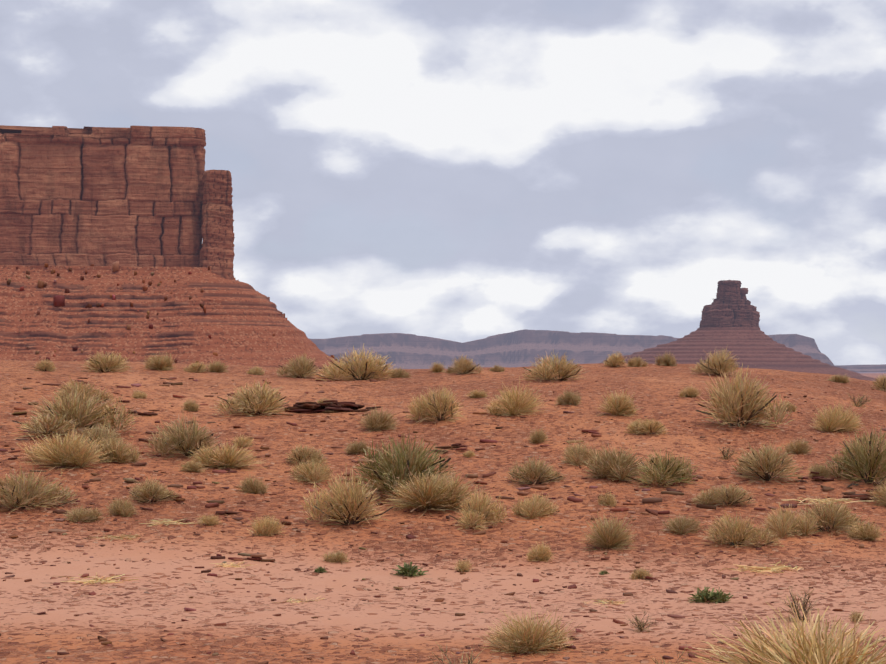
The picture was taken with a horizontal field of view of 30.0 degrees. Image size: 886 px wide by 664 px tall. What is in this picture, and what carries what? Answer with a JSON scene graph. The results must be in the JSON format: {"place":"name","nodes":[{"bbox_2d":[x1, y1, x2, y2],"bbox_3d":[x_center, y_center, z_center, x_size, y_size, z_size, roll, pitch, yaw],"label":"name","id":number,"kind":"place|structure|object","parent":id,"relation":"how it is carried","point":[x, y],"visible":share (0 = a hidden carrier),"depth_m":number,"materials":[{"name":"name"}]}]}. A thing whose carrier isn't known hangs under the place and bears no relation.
{"place":"outdoors","nodes":[
{"label":"outdoors","id":0,"kind":"place"},
{"bbox_2d":[177,460,206,473],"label":"bunch grass","id":1,"kind":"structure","parent":0,"point":[193,466],"depth_m":18.02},
{"bbox_2d":[197,513,224,525],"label":"bunch grass","id":2,"kind":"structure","parent":0,"point":[209,520],"depth_m":15.51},
{"bbox_2d":[199,170,234,279],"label":"rock pillar","id":3,"kind":"structure","parent":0,"point":[216,254],"depth_m":599.53,"materials":[{"name":"stone"}]},
{"bbox_2d":[322,549,349,563],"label":"bunch grass","id":4,"kind":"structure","parent":0,"point":[333,557],"depth_m":14.13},
{"bbox_2d":[354,406,399,432],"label":"bunch grass","id":5,"kind":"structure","parent":0,"point":[374,420],"depth_m":20.96,"materials":[{"name":"plant"}]},
{"bbox_2d":[0,360,885,663],"bbox_3d":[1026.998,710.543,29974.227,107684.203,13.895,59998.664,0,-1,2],"label":"desert ground","id":6,"kind":"structure","parent":0,"point":[130,620],"depth_m":14.87,"materials":[{"name":"red soil"}]},
{"bbox_2d":[0,466,80,513],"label":"grass tuft","id":7,"kind":"object","parent":6,"relation":"on","point":[9,495],"visible":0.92,"depth_m":15.98,"materials":[{"name":"plant"}]},
{"bbox_2d":[32,358,54,370],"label":"grass tuft","id":8,"kind":"object","parent":6,"relation":"on","point":[44,365],"visible":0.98,"depth_m":25.49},
{"bbox_2d":[17,422,111,475],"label":"bunch grass","id":9,"kind":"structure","parent":6,"relation":"on","point":[69,451],"depth_m":17.85,"materials":[{"name":"plant"}]},
{"bbox_2d":[11,380,137,441],"bbox_3d":[-4.541,1.030,19.885,1.634,0.899,1.383,1,-2,-43],"label":"shrub","id":10,"kind":"object","parent":6,"relation":"on","point":[60,417],"visible":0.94,"depth_m":19.79,"materials":[{"name":"plant"}]},
{"bbox_2d":[48,378,114,403],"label":"shrub","id":11,"kind":"object","parent":6,"relation":"on","point":[81,385],"visible":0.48,"depth_m":21.92,"materials":[{"name":"plant"}]},
{"bbox_2d":[62,505,106,523],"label":"bunch grass","id":12,"kind":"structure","parent":6,"relation":"on","point":[79,515],"depth_m":15.58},
{"bbox_2d":[60,420,128,450],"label":"shrub","id":13,"kind":"object","parent":6,"relation":"on","point":[100,435],"visible":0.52,"depth_m":18.96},
{"bbox_2d":[57,572,137,588],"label":"dead grass litter","id":14,"kind":"object","parent":6,"relation":"on","point":[103,580],"visible":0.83,"depth_m":13.15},
{"bbox_2d":[79,351,133,372],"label":"grass tuft","id":15,"kind":"object","parent":6,"relation":"on","point":[105,362],"visible":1,"depth_m":25.79,"materials":[{"name":"plant"}]},
{"bbox_2d":[86,533,139,540],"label":"dead grass litter","id":16,"kind":"object","parent":6,"relation":"on","point":[121,537],"visible":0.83,"depth_m":14.91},
{"bbox_2d":[89,429,144,463],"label":"bunch grass","id":17,"kind":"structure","parent":6,"relation":"on","point":[120,453],"depth_m":18.23,"materials":[{"name":"plant"}]},
{"bbox_2d":[103,496,137,516],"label":"bunch grass","id":18,"kind":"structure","parent":6,"relation":"on","point":[119,508],"depth_m":15.89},
{"bbox_2d":[105,409,157,414],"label":"rock slabs","id":19,"kind":"object","parent":6,"relation":"on","point":[145,413],"visible":0.62,"depth_m":21.34,"materials":[{"name":"stone"}]},
{"bbox_2d":[131,389,147,398],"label":"bunch grass","id":20,"kind":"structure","parent":6,"relation":"on","point":[138,394],"depth_m":22.77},
{"bbox_2d":[128,473,178,503],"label":"shrub","id":21,"kind":"object","parent":6,"relation":"on","point":[147,492],"visible":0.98,"depth_m":16.44,"materials":[{"name":"plant"}]},
{"bbox_2d":[141,351,175,370],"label":"bunch grass","id":22,"kind":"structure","parent":6,"relation":"on","point":[160,363],"depth_m":27.07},
{"bbox_2d":[139,519,194,525],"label":"dead grass litter","id":23,"kind":"object","parent":6,"relation":"on","point":[164,521],"visible":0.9,"depth_m":15.52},
{"bbox_2d":[0,125,342,369],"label":"butte","id":24,"kind":"object","parent":6,"relation":"on","point":[79,201],"visible":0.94,"depth_m":594.58,"materials":[{"name":"stone"}]},
{"bbox_2d":[6,261,339,362],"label":"boulders","id":25,"kind":"object","parent":24,"relation":"on","point":[58,300],"visible":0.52,"depth_m":574.53,"materials":[{"name":"stone"}]},
{"bbox_2d":[143,414,228,458],"bbox_3d":[-2.924,1.254,19.022,0.980,0.690,0.963,0,-1,10],"label":"shrub","id":26,"kind":"object","parent":6,"relation":"on","point":[182,441],"visible":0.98,"depth_m":18.84,"materials":[{"name":"plant"}]},
{"bbox_2d":[179,397,203,411],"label":"bunch grass","id":27,"kind":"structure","parent":6,"relation":"on","point":[190,406],"depth_m":22.05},
{"bbox_2d":[182,360,208,372],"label":"grass tuft","id":28,"kind":"object","parent":6,"relation":"on","point":[194,367],"visible":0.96,"depth_m":27.13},
{"bbox_2d":[205,360,228,372],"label":"bunch grass","id":29,"kind":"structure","parent":6,"relation":"on","point":[217,367],"depth_m":27.31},
{"bbox_2d":[172,438,268,470],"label":"bunch grass","id":30,"kind":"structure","parent":6,"relation":"on","point":[227,458],"depth_m":18.34,"materials":[{"name":"plant"}]},
{"bbox_2d":[212,561,254,567],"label":"dead grass litter","id":31,"kind":"object","parent":6,"relation":"on","point":[231,564],"visible":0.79,"depth_m":13.88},
{"bbox_2d":[210,553,274,561],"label":"flat rocks","id":32,"kind":"object","parent":6,"relation":"on","point":[258,556],"visible":0.94,"depth_m":14.14,"materials":[{"name":"stone"}]},
{"bbox_2d":[229,434,256,447],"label":"bunch grass","id":33,"kind":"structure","parent":6,"relation":"on","point":[243,442],"depth_m":19.65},
{"bbox_2d":[212,378,289,416],"bbox_3d":[-2.525,0.895,21.992,1.165,0.563,1.139,0,-1,-9],"label":"grass tuft","id":34,"kind":"object","parent":6,"relation":"on","point":[261,401],"visible":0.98,"depth_m":21.80,"materials":[{"name":"plant"}]},
{"bbox_2d":[238,474,269,493],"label":"bunch grass","id":35,"kind":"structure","parent":6,"relation":"on","point":[252,487],"depth_m":17.12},
{"bbox_2d":[246,366,264,374],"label":"bunch grass","id":36,"kind":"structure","parent":6,"relation":"on","point":[256,371],"depth_m":27.36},
{"bbox_2d":[247,514,284,535],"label":"bunch grass","id":37,"kind":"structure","parent":6,"relation":"on","point":[266,526],"depth_m":15.15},
{"bbox_2d":[275,353,320,378],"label":"grass tuft","id":38,"kind":"object","parent":6,"relation":"on","point":[302,367],"visible":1,"depth_m":27.23,"materials":[{"name":"plant"}]},
{"bbox_2d":[272,597,324,604],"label":"dead grass litter","id":39,"kind":"object","parent":6,"relation":"on","point":[297,601],"visible":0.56,"depth_m":12.26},
{"bbox_2d":[283,444,326,465],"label":"grass tuft","id":40,"kind":"object","parent":6,"relation":"on","point":[298,454],"visible":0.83,"depth_m":18.84,"materials":[{"name":"plant"}]},
{"bbox_2d":[287,455,334,483],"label":"bunch grass","id":41,"kind":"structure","parent":6,"relation":"on","point":[316,473],"depth_m":17.76,"materials":[{"name":"plant"}]},
{"bbox_2d":[314,567,327,572],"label":"green plant","id":42,"kind":"object","parent":6,"relation":"on","point":[320,570],"visible":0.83,"depth_m":13.68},
{"bbox_2d":[317,396,331,406],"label":"bunch grass","id":43,"kind":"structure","parent":6,"relation":"on","point":[318,401],"depth_m":22.83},
{"bbox_2d":[283,400,380,413],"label":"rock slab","id":44,"kind":"structure","parent":6,"relation":"on","point":[309,407],"depth_m":22.29,"materials":[{"name":"stone"}]},
{"bbox_2d":[301,468,392,527],"bbox_3d":[-0.858,1.652,15.870,0.849,0.781,0.960,-1,-2,40],"label":"grass tuft","id":45,"kind":"object","parent":6,"relation":"on","point":[355,504],"visible":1,"depth_m":15.74,"materials":[{"name":"plant"}]},
{"bbox_2d":[314,345,396,380],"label":"grass tuft","id":46,"kind":"object","parent":6,"relation":"on","point":[366,367],"visible":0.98,"depth_m":26.69,"materials":[{"name":"plant"}]},
{"bbox_2d":[342,438,373,454],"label":"bunch grass","id":47,"kind":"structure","parent":6,"relation":"on","point":[354,448],"depth_m":19.44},
{"bbox_2d":[388,366,411,377],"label":"bunch grass","id":48,"kind":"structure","parent":6,"relation":"on","point":[398,374],"depth_m":27.29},
{"bbox_2d":[348,433,462,502],"bbox_3d":[-0.363,1.384,17.173,1.372,0.812,1.353,-1,-2,42],"label":"olive shrub","id":49,"kind":"object","parent":6,"relation":"on","point":[405,462],"visible":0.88,"depth_m":17.02,"materials":[{"name":"plant"}]},
{"bbox_2d":[392,562,427,576],"bbox_3d":[-0.276,1.964,13.615,0.274,0.146,0.290,-1,-2,43],"label":"green forb","id":50,"kind":"object","parent":6,"relation":"on","point":[410,570],"visible":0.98,"depth_m":13.57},
{"bbox_2d":[404,387,462,424],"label":"grass tuft","id":51,"kind":"object","parent":6,"relation":"on","point":[433,408],"visible":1,"depth_m":21.37,"materials":[{"name":"plant"}]},
{"bbox_2d":[380,466,492,517],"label":"bunch grass","id":52,"kind":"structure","parent":6,"relation":"on","point":[436,495],"depth_m":16.40,"materials":[{"name":"plant"}]},
{"bbox_2d":[428,360,445,372],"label":"bunch grass","id":53,"kind":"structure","parent":6,"relation":"on","point":[438,368],"depth_m":28.38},
{"bbox_2d":[0,370,885,663],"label":"rocks","id":54,"kind":"object","parent":6,"relation":"on","point":[352,652],"visible":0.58,"depth_m":13.92,"materials":[{"name":"stone"}]},
{"bbox_2d":[0,377,885,537],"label":"rocks","id":55,"kind":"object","parent":6,"relation":"on","point":[672,491],"depth_m":17.36,"materials":[{"name":"stone"}]},
{"bbox_2d":[444,367,457,373],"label":"bunch grass","id":56,"kind":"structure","parent":6,"relation":"on","point":[449,371],"depth_m":28.01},
{"bbox_2d":[429,641,484,663],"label":"twig shrub","id":57,"kind":"object","parent":6,"relation":"on","point":[471,661],"visible":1,"depth_m":9.01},
{"bbox_2d":[430,443,484,451],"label":"rock slabs","id":58,"kind":"object","parent":6,"relation":"on","point":[457,446],"visible":0.88,"depth_m":19.57,"materials":[{"name":"stone"}]},
{"bbox_2d":[449,356,483,373],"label":"grass tuft","id":59,"kind":"object","parent":6,"relation":"on","point":[464,366],"visible":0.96,"depth_m":27.52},
{"bbox_2d":[464,390,487,398],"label":"bunch grass","id":60,"kind":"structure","parent":6,"relation":"on","point":[477,394],"depth_m":23.70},
{"bbox_2d":[449,486,509,531],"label":"grass tuft","id":61,"kind":"object","parent":6,"relation":"on","point":[476,516],"visible":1,"depth_m":15.66,"materials":[{"name":"plant"}]},
{"bbox_2d":[479,384,546,417],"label":"straw grass","id":62,"kind":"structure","parent":6,"relation":"on","point":[514,404],"depth_m":21.69,"materials":[{"name":"plant"}]},
{"bbox_2d":[481,606,582,658],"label":"straw grass","id":63,"kind":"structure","parent":6,"relation":"on","point":[529,638],"depth_m":10.08,"materials":[{"name":"plant"}]},
{"bbox_2d":[508,491,559,519],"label":"bunch grass","id":64,"kind":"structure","parent":6,"relation":"on","point":[531,509],"depth_m":16.08,"materials":[{"name":"plant"}]},
{"bbox_2d":[505,455,566,484],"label":"shrub","id":65,"kind":"object","parent":6,"relation":"on","point":[528,474],"visible":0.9,"depth_m":17.52,"materials":[{"name":"plant"}]},
{"bbox_2d":[527,428,551,443],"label":"bunch grass","id":66,"kind":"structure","parent":6,"relation":"on","point":[538,436],"depth_m":19.90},
{"bbox_2d":[526,538,555,563],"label":"bunch grass","id":67,"kind":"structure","parent":6,"relation":"on","point":[543,553],"depth_m":14.16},
{"bbox_2d":[520,350,588,382],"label":"shrub","id":68,"kind":"object","parent":6,"relation":"on","point":[551,370],"visible":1,"depth_m":25.74,"materials":[{"name":"plant"}]},
{"bbox_2d":[559,438,601,465],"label":"bunch grass","id":69,"kind":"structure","parent":6,"relation":"on","point":[575,455],"depth_m":18.46,"materials":[{"name":"plant"}]},
{"bbox_2d":[578,512,635,551],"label":"bunch grass","id":70,"kind":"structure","parent":6,"relation":"on","point":[611,536],"depth_m":14.59,"materials":[{"name":"plant"}]},
{"bbox_2d":[585,599,629,606],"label":"dead grass litter","id":71,"kind":"object","parent":6,"relation":"on","point":[615,603],"visible":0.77,"depth_m":12.15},
{"bbox_2d":[576,444,648,483],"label":"bunch grass","id":72,"kind":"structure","parent":6,"relation":"on","point":[606,465],"depth_m":17.65,"materials":[{"name":"plant"}]},
{"bbox_2d":[604,351,627,366],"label":"grass tuft","id":73,"kind":"object","parent":6,"relation":"on","point":[617,359],"visible":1,"depth_m":29.25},
{"bbox_2d":[594,387,642,417],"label":"bunch grass","id":74,"kind":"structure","parent":6,"relation":"on","point":[622,405],"depth_m":21.41,"materials":[{"name":"plant"}]},
{"bbox_2d":[627,356,648,366],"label":"bunch grass","id":75,"kind":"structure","parent":6,"relation":"on","point":[632,362],"depth_m":29.40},
{"bbox_2d":[625,607,656,631],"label":"twig shrub","id":76,"kind":"object","parent":6,"relation":"on","point":[640,627],"visible":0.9,"depth_m":10.90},
{"bbox_2d":[625,418,670,434],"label":"grass tuft","id":77,"kind":"object","parent":6,"relation":"on","point":[646,426],"visible":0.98,"depth_m":20.25,"materials":[{"name":"plant"}]},
{"bbox_2d":[626,448,701,487],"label":"olive shrub","id":78,"kind":"object","parent":6,"relation":"on","point":[673,470],"visible":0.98,"depth_m":17.32,"materials":[{"name":"plant"}]},
{"bbox_2d":[653,352,677,365],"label":"bunch grass","id":79,"kind":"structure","parent":6,"relation":"on","point":[666,360],"depth_m":29.61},
{"bbox_2d":[649,649,689,663],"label":"twig shrub","id":80,"kind":"object","parent":6,"relation":"on","point":[669,661],"visible":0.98,"depth_m":9.03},
{"bbox_2d":[659,515,705,534],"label":"bunch grass","id":81,"kind":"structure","parent":6,"relation":"on","point":[682,526],"depth_m":15.17,"materials":[{"name":"plant"}]},
{"bbox_2d":[678,383,702,397],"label":"bunch grass","id":82,"kind":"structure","parent":6,"relation":"on","point":[689,392],"depth_m":23.12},
{"bbox_2d":[689,586,734,603],"bbox_3d":[2.000,1.967,12.347,0.350,0.137,0.296,-1,-2,28],"label":"green forb","id":83,"kind":"object","parent":6,"relation":"on","point":[704,595],"visible":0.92,"depth_m":12.32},
{"bbox_2d":[689,345,739,375],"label":"grass tuft","id":84,"kind":"object","parent":6,"relation":"on","point":[712,366],"visible":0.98,"depth_m":26.93,"materials":[{"name":"plant"}]},
{"bbox_2d":[691,483,757,506],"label":"shrub","id":85,"kind":"object","parent":6,"relation":"on","point":[729,495],"visible":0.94,"depth_m":16.36,"materials":[{"name":"plant"}]},
{"bbox_2d":[717,445,738,459],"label":"twig shrub","id":86,"kind":"object","parent":6,"relation":"on","point":[727,454],"visible":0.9,"depth_m":19.04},
{"bbox_2d":[701,510,783,547],"bbox_3d":[2.658,1.753,14.611,0.770,0.396,0.592,-1,-2,33],"label":"shrub","id":87,"kind":"object","parent":6,"relation":"on","point":[725,534],"visible":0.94,"depth_m":14.60,"materials":[{"name":"plant"}]},
{"bbox_2d":[602,280,882,380],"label":"butte","id":88,"kind":"object","parent":6,"relation":"on","point":[730,317],"visible":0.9,"depth_m":1452.79,"materials":[{"name":"stone"}]},
{"bbox_2d":[740,288,747,299],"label":"rock","id":89,"kind":"object","parent":88,"relation":"on","point":[743,291],"visible":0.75,"depth_m":1487.80,"materials":[{"name":"stone"}]},
{"bbox_2d":[695,364,793,429],"bbox_3d":[3.793,0.853,20.834,1.240,0.928,1.110,1,-2,-35],"label":"shrub","id":90,"kind":"object","parent":6,"relation":"on","point":[736,401],"visible":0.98,"depth_m":20.71,"materials":[{"name":"plant"}]},
{"bbox_2d":[719,561,802,575],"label":"dead grass litter","id":91,"kind":"object","parent":6,"relation":"on","point":[763,570],"visible":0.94,"depth_m":13.60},
{"bbox_2d":[731,439,804,484],"bbox_3d":[3.478,1.393,17.714,0.780,0.500,0.873,0,-1,10],"label":"shrub","id":92,"kind":"object","parent":6,"relation":"on","point":[759,464],"visible":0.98,"depth_m":17.59,"materials":[{"name":"plant"}]},
{"bbox_2d":[682,594,885,663],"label":"straw grass","id":93,"kind":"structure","parent":6,"relation":"on","point":[812,648],"depth_m":8.58,"materials":[{"name":"plant"}]},
{"bbox_2d":[761,503,821,537],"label":"bunch grass","id":94,"kind":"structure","parent":6,"relation":"on","point":[783,526],"depth_m":15.02,"materials":[{"name":"plant"}]},
{"bbox_2d":[778,587,817,621],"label":"twig shrub","id":95,"kind":"object","parent":6,"relation":"on","point":[806,612],"visible":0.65,"depth_m":11.38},
{"bbox_2d":[783,436,813,454],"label":"bunch grass","id":96,"kind":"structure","parent":6,"relation":"on","point":[797,447],"depth_m":19.30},
{"bbox_2d":[795,471,833,481],"bbox_3d":[3.941,1.547,17.612,0.419,0.108,0.235,1,-1,-26],"label":"outcrop rock","id":97,"kind":"object","parent":6,"relation":"on","point":[819,478],"visible":0.96,"depth_m":17.59,"materials":[{"name":"stone"}]},
{"bbox_2d":[804,462,832,477],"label":"bunch grass","id":98,"kind":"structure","parent":6,"relation":"on","point":[821,469],"depth_m":17.79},
{"bbox_2d":[791,496,857,505],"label":"dead grass litter","id":99,"kind":"object","parent":6,"relation":"on","point":[823,501],"visible":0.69,"depth_m":16.54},
{"bbox_2d":[796,496,867,536],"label":"shrub","id":100,"kind":"object","parent":6,"relation":"on","point":[834,517],"visible":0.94,"depth_m":15.22,"materials":[{"name":"plant"}]},
{"bbox_2d":[808,402,863,433],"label":"straw grass","id":101,"kind":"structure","parent":6,"relation":"on","point":[832,421],"depth_m":20.86,"materials":[{"name":"plant"}]},
{"bbox_2d":[828,373,852,382],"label":"bunch grass","id":102,"kind":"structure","parent":6,"relation":"on","point":[839,378],"depth_m":27.99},
{"bbox_2d":[824,426,885,487],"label":"olive shrub","id":103,"kind":"object","parent":6,"relation":"on","point":[863,463],"visible":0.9,"depth_m":17.59,"materials":[{"name":"plant"}]},
{"bbox_2d":[847,394,871,407],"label":"twig shrub","id":104,"kind":"object","parent":6,"relation":"on","point":[860,404],"visible":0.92,"depth_m":23.59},
{"bbox_2d":[842,482,885,499],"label":"outcrop rock","id":105,"kind":"object","parent":6,"relation":"on","point":[853,495],"visible":0.69,"depth_m":16.88,"materials":[{"name":"stone"}]},
{"bbox_2d":[865,479,885,508],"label":"bunch grass","id":106,"kind":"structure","parent":6,"relation":"on","point":[879,500],"depth_m":16.57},
{"bbox_2d":[871,374,885,391],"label":"shrub","id":107,"kind":"object","parent":6,"relation":"on","point":[880,384],"visible":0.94,"depth_m":28.15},
{"bbox_2d":[0,0,885,364],"label":"sky","id":108,"kind":"structure","parent":0,"point":[462,171],"materials":[{"name":"white"}]},
{"bbox_2d":[452,558,474,571],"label":"bunch grass","id":109,"kind":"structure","parent":0,"point":[463,566],"depth_m":13.77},
{"bbox_2d":[463,450,474,457],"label":"bunch grass","id":110,"kind":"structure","parent":0,"point":[468,454],"depth_m":19.23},
{"bbox_2d":[489,363,504,371],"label":"bunch grass","id":111,"kind":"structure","parent":0,"point":[497,368],"depth_m":28.03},
{"bbox_2d":[554,389,581,405],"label":"bunch grass","id":112,"kind":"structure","parent":0,"point":[570,399],"depth_m":22.41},
{"bbox_2d":[308,329,885,371],"bbox_3d":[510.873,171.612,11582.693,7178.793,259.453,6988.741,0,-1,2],"label":"distant mesas","id":113,"kind":"structure","parent":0,"point":[522,348],"depth_m":8880.77,"materials":[{"name":"stone"}]},
{"bbox_2d":[596,490,616,506],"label":"bunch grass","id":114,"kind":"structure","parent":0,"point":[608,500],"depth_m":16.50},
{"bbox_2d":[629,567,651,579],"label":"bunch grass","id":115,"kind":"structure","parent":0,"point":[641,574],"depth_m":13.33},
{"bbox_2d":[780,401,796,411],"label":"bunch grass","id":116,"kind":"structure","parent":0,"point":[791,407],"depth_m":22.24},
{"bbox_2d":[850,610,866,621],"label":"bunch grass","id":117,"kind":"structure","parent":0,"point":[853,617],"depth_m":11.30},
{"bbox_2d":[845,519,884,541],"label":"bunch grass","id":118,"kind":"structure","parent":0,"point":[869,532],"depth_m":14.88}
]}

